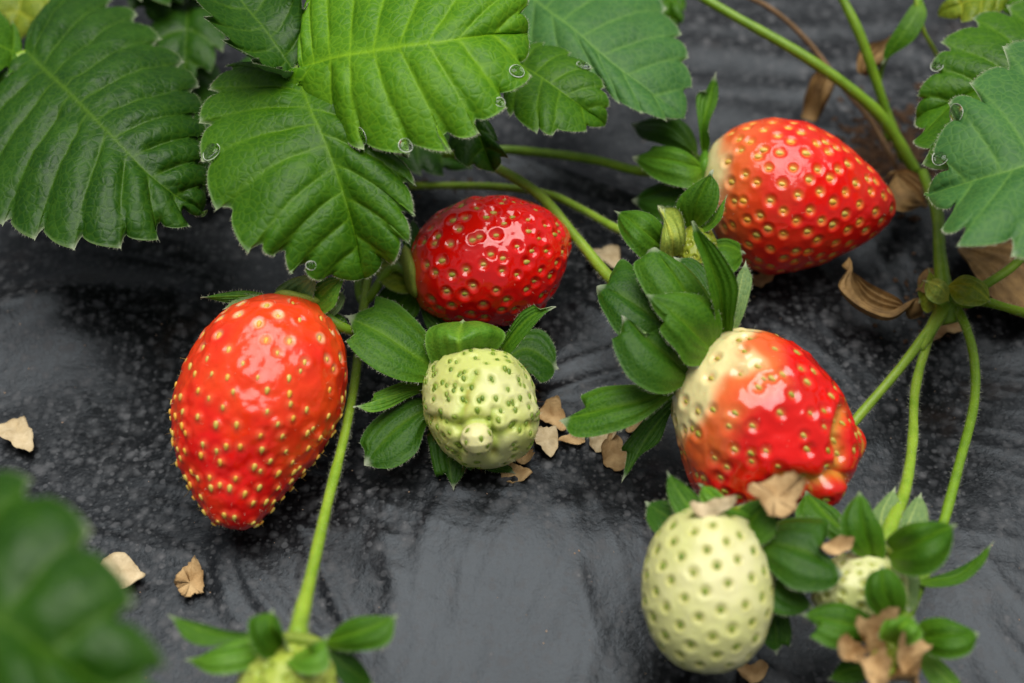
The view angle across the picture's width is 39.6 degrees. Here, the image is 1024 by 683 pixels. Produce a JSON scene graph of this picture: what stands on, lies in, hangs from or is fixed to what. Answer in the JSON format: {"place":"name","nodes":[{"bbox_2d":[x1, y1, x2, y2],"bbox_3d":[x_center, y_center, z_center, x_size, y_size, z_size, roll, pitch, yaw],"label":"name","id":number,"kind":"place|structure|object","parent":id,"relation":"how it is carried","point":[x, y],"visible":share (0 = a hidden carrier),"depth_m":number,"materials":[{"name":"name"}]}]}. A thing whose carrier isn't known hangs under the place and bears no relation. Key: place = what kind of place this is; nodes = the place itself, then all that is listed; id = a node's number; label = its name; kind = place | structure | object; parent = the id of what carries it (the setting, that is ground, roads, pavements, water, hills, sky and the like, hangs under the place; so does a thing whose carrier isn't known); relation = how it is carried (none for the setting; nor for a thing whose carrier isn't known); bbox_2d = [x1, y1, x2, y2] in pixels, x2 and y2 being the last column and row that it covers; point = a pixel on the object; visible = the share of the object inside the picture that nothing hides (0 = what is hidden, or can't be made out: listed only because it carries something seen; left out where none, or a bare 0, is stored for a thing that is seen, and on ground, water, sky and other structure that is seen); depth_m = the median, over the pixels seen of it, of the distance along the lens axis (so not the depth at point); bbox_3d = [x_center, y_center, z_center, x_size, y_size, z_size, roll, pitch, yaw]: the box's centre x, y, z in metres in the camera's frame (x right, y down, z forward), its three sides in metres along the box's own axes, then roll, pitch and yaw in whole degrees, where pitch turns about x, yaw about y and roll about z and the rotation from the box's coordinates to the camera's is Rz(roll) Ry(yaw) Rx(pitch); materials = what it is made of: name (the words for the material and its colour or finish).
{"place":"outdoors","nodes":[
{"label":"outdoors","id":0,"kind":"place"},
{"bbox_2d":[0,0,207,249],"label":"strawberry leaf","id":1,"kind":"object","parent":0,"point":[102,129],"visible":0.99,"depth_m":0.36,"materials":[{"name":"green plant"}]},
{"bbox_2d":[148,0,225,77],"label":"strawberry leaf","id":2,"kind":"object","parent":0,"point":[189,34],"visible":0.63,"depth_m":0.42,"materials":[{"name":"green plant"}]},
{"bbox_2d":[0,0,1023,682],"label":"ground","id":3,"kind":"structure","parent":0,"point":[492,578],"depth_m":0.36,"materials":[{"name":"grey plastic"}]},
{"bbox_2d":[0,416,33,451],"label":"dried petal","id":4,"kind":"object","parent":3,"relation":"on","point":[17,432],"visible":1,"depth_m":0.36,"materials":[{"name":"beige plant"}]},
{"bbox_2d":[0,0,48,38],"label":"strawberry leaf","id":5,"kind":"object","parent":3,"relation":"on","point":[21,14],"visible":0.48,"depth_m":0.42,"materials":[{"name":"plant"}]},
{"bbox_2d":[0,470,166,682],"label":"strawberry leaf","id":6,"kind":"object","parent":3,"relation":"on","point":[66,600],"visible":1,"depth_m":0.22,"materials":[{"name":"green plant"}]},
{"bbox_2d":[104,552,144,586],"bbox_3d":[-0.093,0.054,0.338,0.012,0.004,0.009,0,52,0],"label":"dried petal","id":7,"kind":"object","parent":3,"relation":"on","point":[125,566],"visible":0.68,"depth_m":0.34,"materials":[{"name":"beige plant"}]},
{"bbox_2d":[140,0,170,5],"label":"strawberry leaf","id":8,"kind":"object","parent":3,"relation":"on","point":[166,2],"visible":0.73,"depth_m":0.41,"materials":[{"name":"green plant"}]},
{"bbox_2d":[128,0,184,20],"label":"strawberry leaf","id":9,"kind":"object","parent":3,"relation":"on","point":[154,10],"visible":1,"depth_m":0.42,"materials":[{"name":"green plant"}]},
{"bbox_2d":[155,45,220,192],"bbox_3d":[-0.105,-0.093,0.444,0.022,0.013,0.129,-14,53,-10],"label":"strawberry leaf","id":10,"kind":"object","parent":3,"relation":"on","point":[206,78],"visible":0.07,"depth_m":0.42,"materials":[{"name":"green plant"}]},
{"bbox_2d":[174,555,203,596],"bbox_3d":[-0.076,0.056,0.337,0.007,0.003,0.011,0,52,0],"label":"dried petal","id":11,"kind":"object","parent":3,"relation":"on","point":[188,581],"visible":1,"depth_m":0.34,"materials":[{"name":"beige plant"}]},
{"bbox_2d":[241,57,251,61],"bbox_3d":[-0.076,-0.088,0.437,0.019,0.019,0.099,0,52,0],"label":"strawberry leaf","id":12,"kind":"object","parent":3,"relation":"on","point":[247,59],"depth_m":0.42,"materials":[{"name":"green plant"}]},
{"bbox_2d":[168,275,398,682],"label":"strawberry","id":13,"kind":"object","parent":3,"relation":"on","point":[264,648],"visible":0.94,"depth_m":0.29,"materials":[{"name":"green plant"}]},
{"bbox_2d":[166,0,531,529],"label":"strawberry","id":14,"kind":"object","parent":3,"relation":"on","point":[299,172],"depth_m":0.34,"materials":[{"name":"green plant"}]},
{"bbox_2d":[203,143,219,160],"bbox_3d":[-0.073,-0.046,0.345,0.004,0.002,0.006,0,52,0],"label":"water drop","id":15,"kind":"object","parent":14,"relation":"on","point":[211,151],"visible":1,"depth_m":0.34,"materials":[{"name":"white"}]},
{"bbox_2d":[305,261,315,269],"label":"water drop","id":16,"kind":"object","parent":14,"relation":"on","point":[310,265],"visible":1,"depth_m":0.34,"materials":[{"name":"white"}]},
{"bbox_2d":[358,127,365,144],"bbox_3d":[-0.036,-0.049,0.339,0.003,0.004,0.004,0,52,0],"label":"water drop","id":17,"kind":"object","parent":14,"relation":"on","point":[362,134],"visible":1,"depth_m":0.34,"materials":[{"name":"white"}]},
{"bbox_2d":[398,138,412,151],"bbox_3d":[-0.025,-0.046,0.333,0.003,0.002,0.004,0,52,0],"label":"water drop","id":18,"kind":"object","parent":14,"relation":"on","point":[405,145],"visible":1,"depth_m":0.33,"materials":[{"name":"white"}]},
{"bbox_2d":[495,97,504,106],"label":"water drop","id":19,"kind":"object","parent":14,"relation":"on","point":[499,101],"visible":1,"depth_m":0.33,"materials":[{"name":"white"}]},
{"bbox_2d":[509,64,523,76],"bbox_3d":[0.001,-0.064,0.338,0.004,0.002,0.004,0,52,0],"label":"water drop","id":20,"kind":"object","parent":14,"relation":"on","point":[515,70],"visible":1,"depth_m":0.34,"materials":[{"name":"white"}]},
{"bbox_2d":[395,133,471,176],"bbox_3d":[-0.043,-0.066,0.422,0.071,0.014,0.020,38,61,26],"label":"strawberry leaf","id":21,"kind":"object","parent":3,"relation":"on","point":[428,161],"visible":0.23,"depth_m":0.40,"materials":[{"name":"green plant"}]},
{"bbox_2d":[344,295,558,490],"bbox_3d":[-0.016,0.006,0.353,0.054,0.030,0.056,10,53,7],"label":"strawberry","id":22,"kind":"object","parent":3,"relation":"on","point":[475,406],"visible":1,"depth_m":0.34,"materials":[{"name":"green food"}]},
{"bbox_2d":[354,195,573,328],"bbox_3d":[-0.013,-0.021,0.374,0.060,0.035,0.036,0,52,0],"label":"strawberry","id":23,"kind":"object","parent":3,"relation":"on","point":[498,260],"visible":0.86,"depth_m":0.36,"materials":[{"name":"red food"}]},
{"bbox_2d":[501,462,532,482],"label":"dried petal","id":24,"kind":"object","parent":3,"relation":"on","point":[521,473],"visible":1,"depth_m":0.35,"materials":[{"name":"brown plant"}]},
{"bbox_2d":[516,448,534,464],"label":"dried petal","id":25,"kind":"object","parent":3,"relation":"on","point":[525,459],"visible":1,"depth_m":0.35,"materials":[{"name":"brown plant"}]},
{"bbox_2d":[535,425,557,457],"bbox_3d":[0.009,0.025,0.357,0.006,0.003,0.010,0,52,0],"label":"dried petal","id":26,"kind":"object","parent":3,"relation":"on","point":[546,440],"visible":0.99,"depth_m":0.36,"materials":[{"name":"beige plant"}]},
{"bbox_2d":[539,395,566,430],"bbox_3d":[0.010,0.019,0.363,0.008,0.005,0.009,0,52,0],"label":"dried petal","id":27,"kind":"object","parent":3,"relation":"on","point":[552,412],"visible":0.97,"depth_m":0.36,"materials":[{"name":"beige plant"}]},
{"bbox_2d":[558,434,584,444],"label":"dried petal","id":28,"kind":"object","parent":3,"relation":"on","point":[570,439],"visible":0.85,"depth_m":0.36,"materials":[{"name":"beige plant"}]},
{"bbox_2d":[409,169,745,271],"bbox_3d":[0.013,-0.034,0.376,0.099,0.036,0.029,19,54,15],"label":"strawberry","id":29,"kind":"object","parent":3,"relation":"on","point":[642,233],"visible":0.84,"depth_m":0.36,"materials":[{"name":"green plant"}]},
{"bbox_2d":[586,244,619,267],"bbox_3d":[0.026,-0.023,0.398,0.010,0.005,0.010,0,52,0],"label":"dried petal","id":30,"kind":"object","parent":3,"relation":"on","point":[609,254],"visible":0.77,"depth_m":0.40,"materials":[{"name":"beige plant"}]},
{"bbox_2d":[589,431,616,452],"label":"dried petal","id":31,"kind":"object","parent":3,"relation":"on","point":[595,443],"visible":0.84,"depth_m":0.36,"materials":[{"name":"beige plant"}]},
{"bbox_2d":[601,433,626,470],"bbox_3d":[0.026,0.027,0.356,0.007,0.004,0.011,0,52,0],"label":"dried petal","id":32,"kind":"object","parent":3,"relation":"on","point":[614,456],"visible":1,"depth_m":0.36,"materials":[{"name":"brown plant"}]},
{"bbox_2d":[625,420,642,432],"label":"dried petal","id":33,"kind":"object","parent":3,"relation":"on","point":[630,429],"visible":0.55,"depth_m":0.36,"materials":[{"name":"brown plant"}]},
{"bbox_2d":[450,151,866,508],"bbox_3d":[0.021,-0.006,0.347,0.144,0.054,0.058,35,60,24],"label":"strawberry","id":34,"kind":"object","parent":3,"relation":"on","point":[744,407],"visible":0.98,"depth_m":0.33,"materials":[{"name":"red food"}]},
{"bbox_2d":[442,72,895,274],"bbox_3d":[0.029,-0.047,0.393,0.148,0.044,0.067,22,55,16],"label":"strawberry","id":35,"kind":"object","parent":3,"relation":"on","point":[801,195],"depth_m":0.38,"materials":[{"name":"red food"}]},
{"bbox_2d":[661,0,685,28],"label":"strawberry leaf","id":36,"kind":"object","parent":3,"relation":"on","point":[673,11],"visible":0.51,"depth_m":0.42,"materials":[{"name":"green plant"}]},
{"bbox_2d":[412,83,980,342],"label":"plant litter","id":37,"kind":"object","parent":3,"relation":"on","point":[875,151],"visible":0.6,"depth_m":0.43,"materials":[{"name":"brown plant"}]},
{"bbox_2d":[878,0,926,141],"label":"strawberry leaf","id":38,"kind":"object","parent":37,"relation":"on","point":[906,32],"visible":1,"depth_m":0.40,"materials":[{"name":"green plant"}]},
{"bbox_2d":[856,36,890,76],"bbox_3d":[0.107,-0.085,0.416,0.009,0.011,0.021,21,55,16],"label":"dried leaf","id":39,"kind":"object","parent":38,"relation":"hanging from","point":[877,48],"visible":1,"depth_m":0.42,"materials":[{"name":"brown plant"}]},
{"bbox_2d":[914,0,937,56],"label":"stalk","id":40,"kind":"object","parent":37,"relation":"on","point":[928,39],"visible":0.35,"depth_m":0.41,"materials":[{"name":"green plant"}]},
{"bbox_2d":[737,659,768,682],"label":"dried petal","id":41,"kind":"object","parent":3,"relation":"on","point":[755,672],"visible":1,"depth_m":0.32,"materials":[{"name":"brown plant"}]},
{"bbox_2d":[752,273,773,287],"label":"dried petal","id":42,"kind":"object","parent":3,"relation":"on","point":[760,279],"visible":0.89,"depth_m":0.40,"materials":[{"name":"brown plant"}]},
{"bbox_2d":[641,320,945,674],"bbox_3d":[0.077,0.030,0.330,0.130,0.037,0.044,-34,59,-23],"label":"strawberry","id":43,"kind":"object","parent":3,"relation":"on","point":[722,592],"visible":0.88,"depth_m":0.30,"materials":[{"name":"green food"}]},
{"bbox_2d":[690,495,736,517],"bbox_3d":[0.042,0.035,0.301,0.010,0.006,0.004,0,52,0],"label":"dried petal","id":44,"kind":"object","parent":43,"relation":"on","point":[715,506],"visible":1,"depth_m":0.30,"materials":[{"name":"beige plant"}]},
{"bbox_2d":[747,471,806,517],"bbox_3d":[0.056,0.031,0.299,0.011,0.006,0.011,37,61,25],"label":"dried petal","id":45,"kind":"object","parent":43,"relation":"on","point":[777,495],"visible":1,"depth_m":0.30,"materials":[{"name":"beige plant"}]},
{"bbox_2d":[801,71,834,121],"bbox_3d":[0.091,-0.074,0.423,0.008,0.015,0.014,0,52,0],"label":"dried leaf","id":46,"kind":"object","parent":3,"relation":"on","point":[819,90],"visible":0.84,"depth_m":0.42,"materials":[{"name":"brown plant"}]},
{"bbox_2d":[838,258,922,320],"bbox_3d":[0.097,-0.011,0.378,0.024,0.009,0.014,24,56,18],"label":"dried leaf","id":47,"kind":"object","parent":3,"relation":"on","point":[860,294],"visible":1,"depth_m":0.38,"materials":[{"name":"brown plant"}]},
{"bbox_2d":[800,306,981,682],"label":"spent flower","id":48,"kind":"object","parent":3,"relation":"on","point":[899,646],"visible":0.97,"depth_m":0.30,"materials":[{"name":"green plant"}]},
{"bbox_2d":[795,316,993,616],"bbox_3d":[0.098,0.025,0.328,0.042,0.036,0.102,28,57,20],"label":"strawberry","id":49,"kind":"object","parent":3,"relation":"on","point":[899,547],"visible":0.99,"depth_m":0.30,"materials":[{"name":"green plant"}]},
{"bbox_2d":[819,535,854,555],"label":"dried petal","id":50,"kind":"object","parent":49,"relation":"on","point":[838,545],"visible":1,"depth_m":0.30,"materials":[{"name":"beige plant"}]},
{"bbox_2d":[885,169,927,211],"bbox_3d":[0.112,-0.042,0.402,0.013,0.008,0.022,13,53,10],"label":"dried leaf","id":51,"kind":"object","parent":3,"relation":"on","point":[904,185],"visible":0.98,"depth_m":0.40,"materials":[{"name":"brown plant"}]},
{"bbox_2d":[933,322,961,340],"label":"dried petal","id":52,"kind":"object","parent":3,"relation":"on","point":[951,328],"visible":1,"depth_m":0.38,"materials":[{"name":"brown plant"}]},
{"bbox_2d":[912,0,1023,287],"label":"strawberry leaf","id":53,"kind":"object","parent":3,"relation":"on","point":[979,79],"visible":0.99,"depth_m":0.34,"materials":[{"name":"green plant"}]},
{"bbox_2d":[930,62,942,70],"bbox_3d":[0.112,-0.072,0.374,0.003,0.001,0.004,0,52,0],"label":"water drop","id":54,"kind":"object","parent":53,"relation":"attached to","point":[936,66],"visible":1,"depth_m":0.37,"materials":[{"name":"white"}]},
{"bbox_2d":[932,151,946,164],"bbox_3d":[0.102,-0.044,0.339,0.003,0.002,0.004,0,52,0],"label":"water drop","id":55,"kind":"object","parent":53,"relation":"attached to","point":[939,158],"visible":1,"depth_m":0.34,"materials":[{"name":"white"}]},
{"bbox_2d":[949,103,962,120],"bbox_3d":[0.107,-0.055,0.342,0.002,0.004,0.005,0,52,0],"label":"water drop","id":56,"kind":"object","parent":53,"relation":"attached to","point":[956,112],"visible":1,"depth_m":0.34,"materials":[{"name":"white"}]},
{"bbox_2d":[916,169,1023,350],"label":"plant crown","id":57,"kind":"object","parent":3,"relation":"on","point":[941,295],"visible":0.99,"depth_m":0.37,"materials":[{"name":"green plant"}]},
{"bbox_2d":[698,0,920,173],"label":"stalk","id":58,"kind":"object","parent":57,"relation":"attached to","point":[873,109],"visible":1,"depth_m":0.40,"materials":[{"name":"green plant"}]},
{"bbox_2d":[750,0,898,168],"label":"stalk","id":59,"kind":"object","parent":57,"relation":"attached to","point":[805,39],"visible":0.85,"depth_m":0.42,"materials":[{"name":"plant"}]},
{"bbox_2d":[838,0,902,161],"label":"stalk","id":60,"kind":"object","parent":57,"relation":"attached to","point":[862,42],"visible":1,"depth_m":0.40,"materials":[{"name":"green plant"}]},
{"bbox_2d":[937,0,1008,22],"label":"strawberry leaf","id":61,"kind":"object","parent":3,"relation":"on","point":[965,10],"visible":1,"depth_m":0.40,"materials":[{"name":"plant"}]},
{"bbox_2d":[958,238,1023,317],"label":"dried leaf","id":62,"kind":"object","parent":3,"relation":"on","point":[986,262],"visible":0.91,"depth_m":0.39,"materials":[{"name":"brown plant"}]},
{"bbox_2d":[1002,0,1020,15],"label":"strawberry leaf","id":63,"kind":"object","parent":3,"relation":"on","point":[1006,10],"visible":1,"depth_m":0.40,"materials":[{"name":"green plant"}]},
{"bbox_2d":[502,0,691,135],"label":"strawberry leaf","id":64,"kind":"object","parent":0,"point":[633,54],"visible":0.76,"depth_m":0.38,"materials":[{"name":"green plant"}]},
{"bbox_2d":[577,61,590,68],"bbox_3d":[0.019,-0.072,0.371,0.004,0.001,0.003,0,52,0],"label":"water drop","id":65,"kind":"object","parent":64,"relation":"on","point":[582,64],"visible":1,"depth_m":0.37,"materials":[{"name":"white"}]}
]}

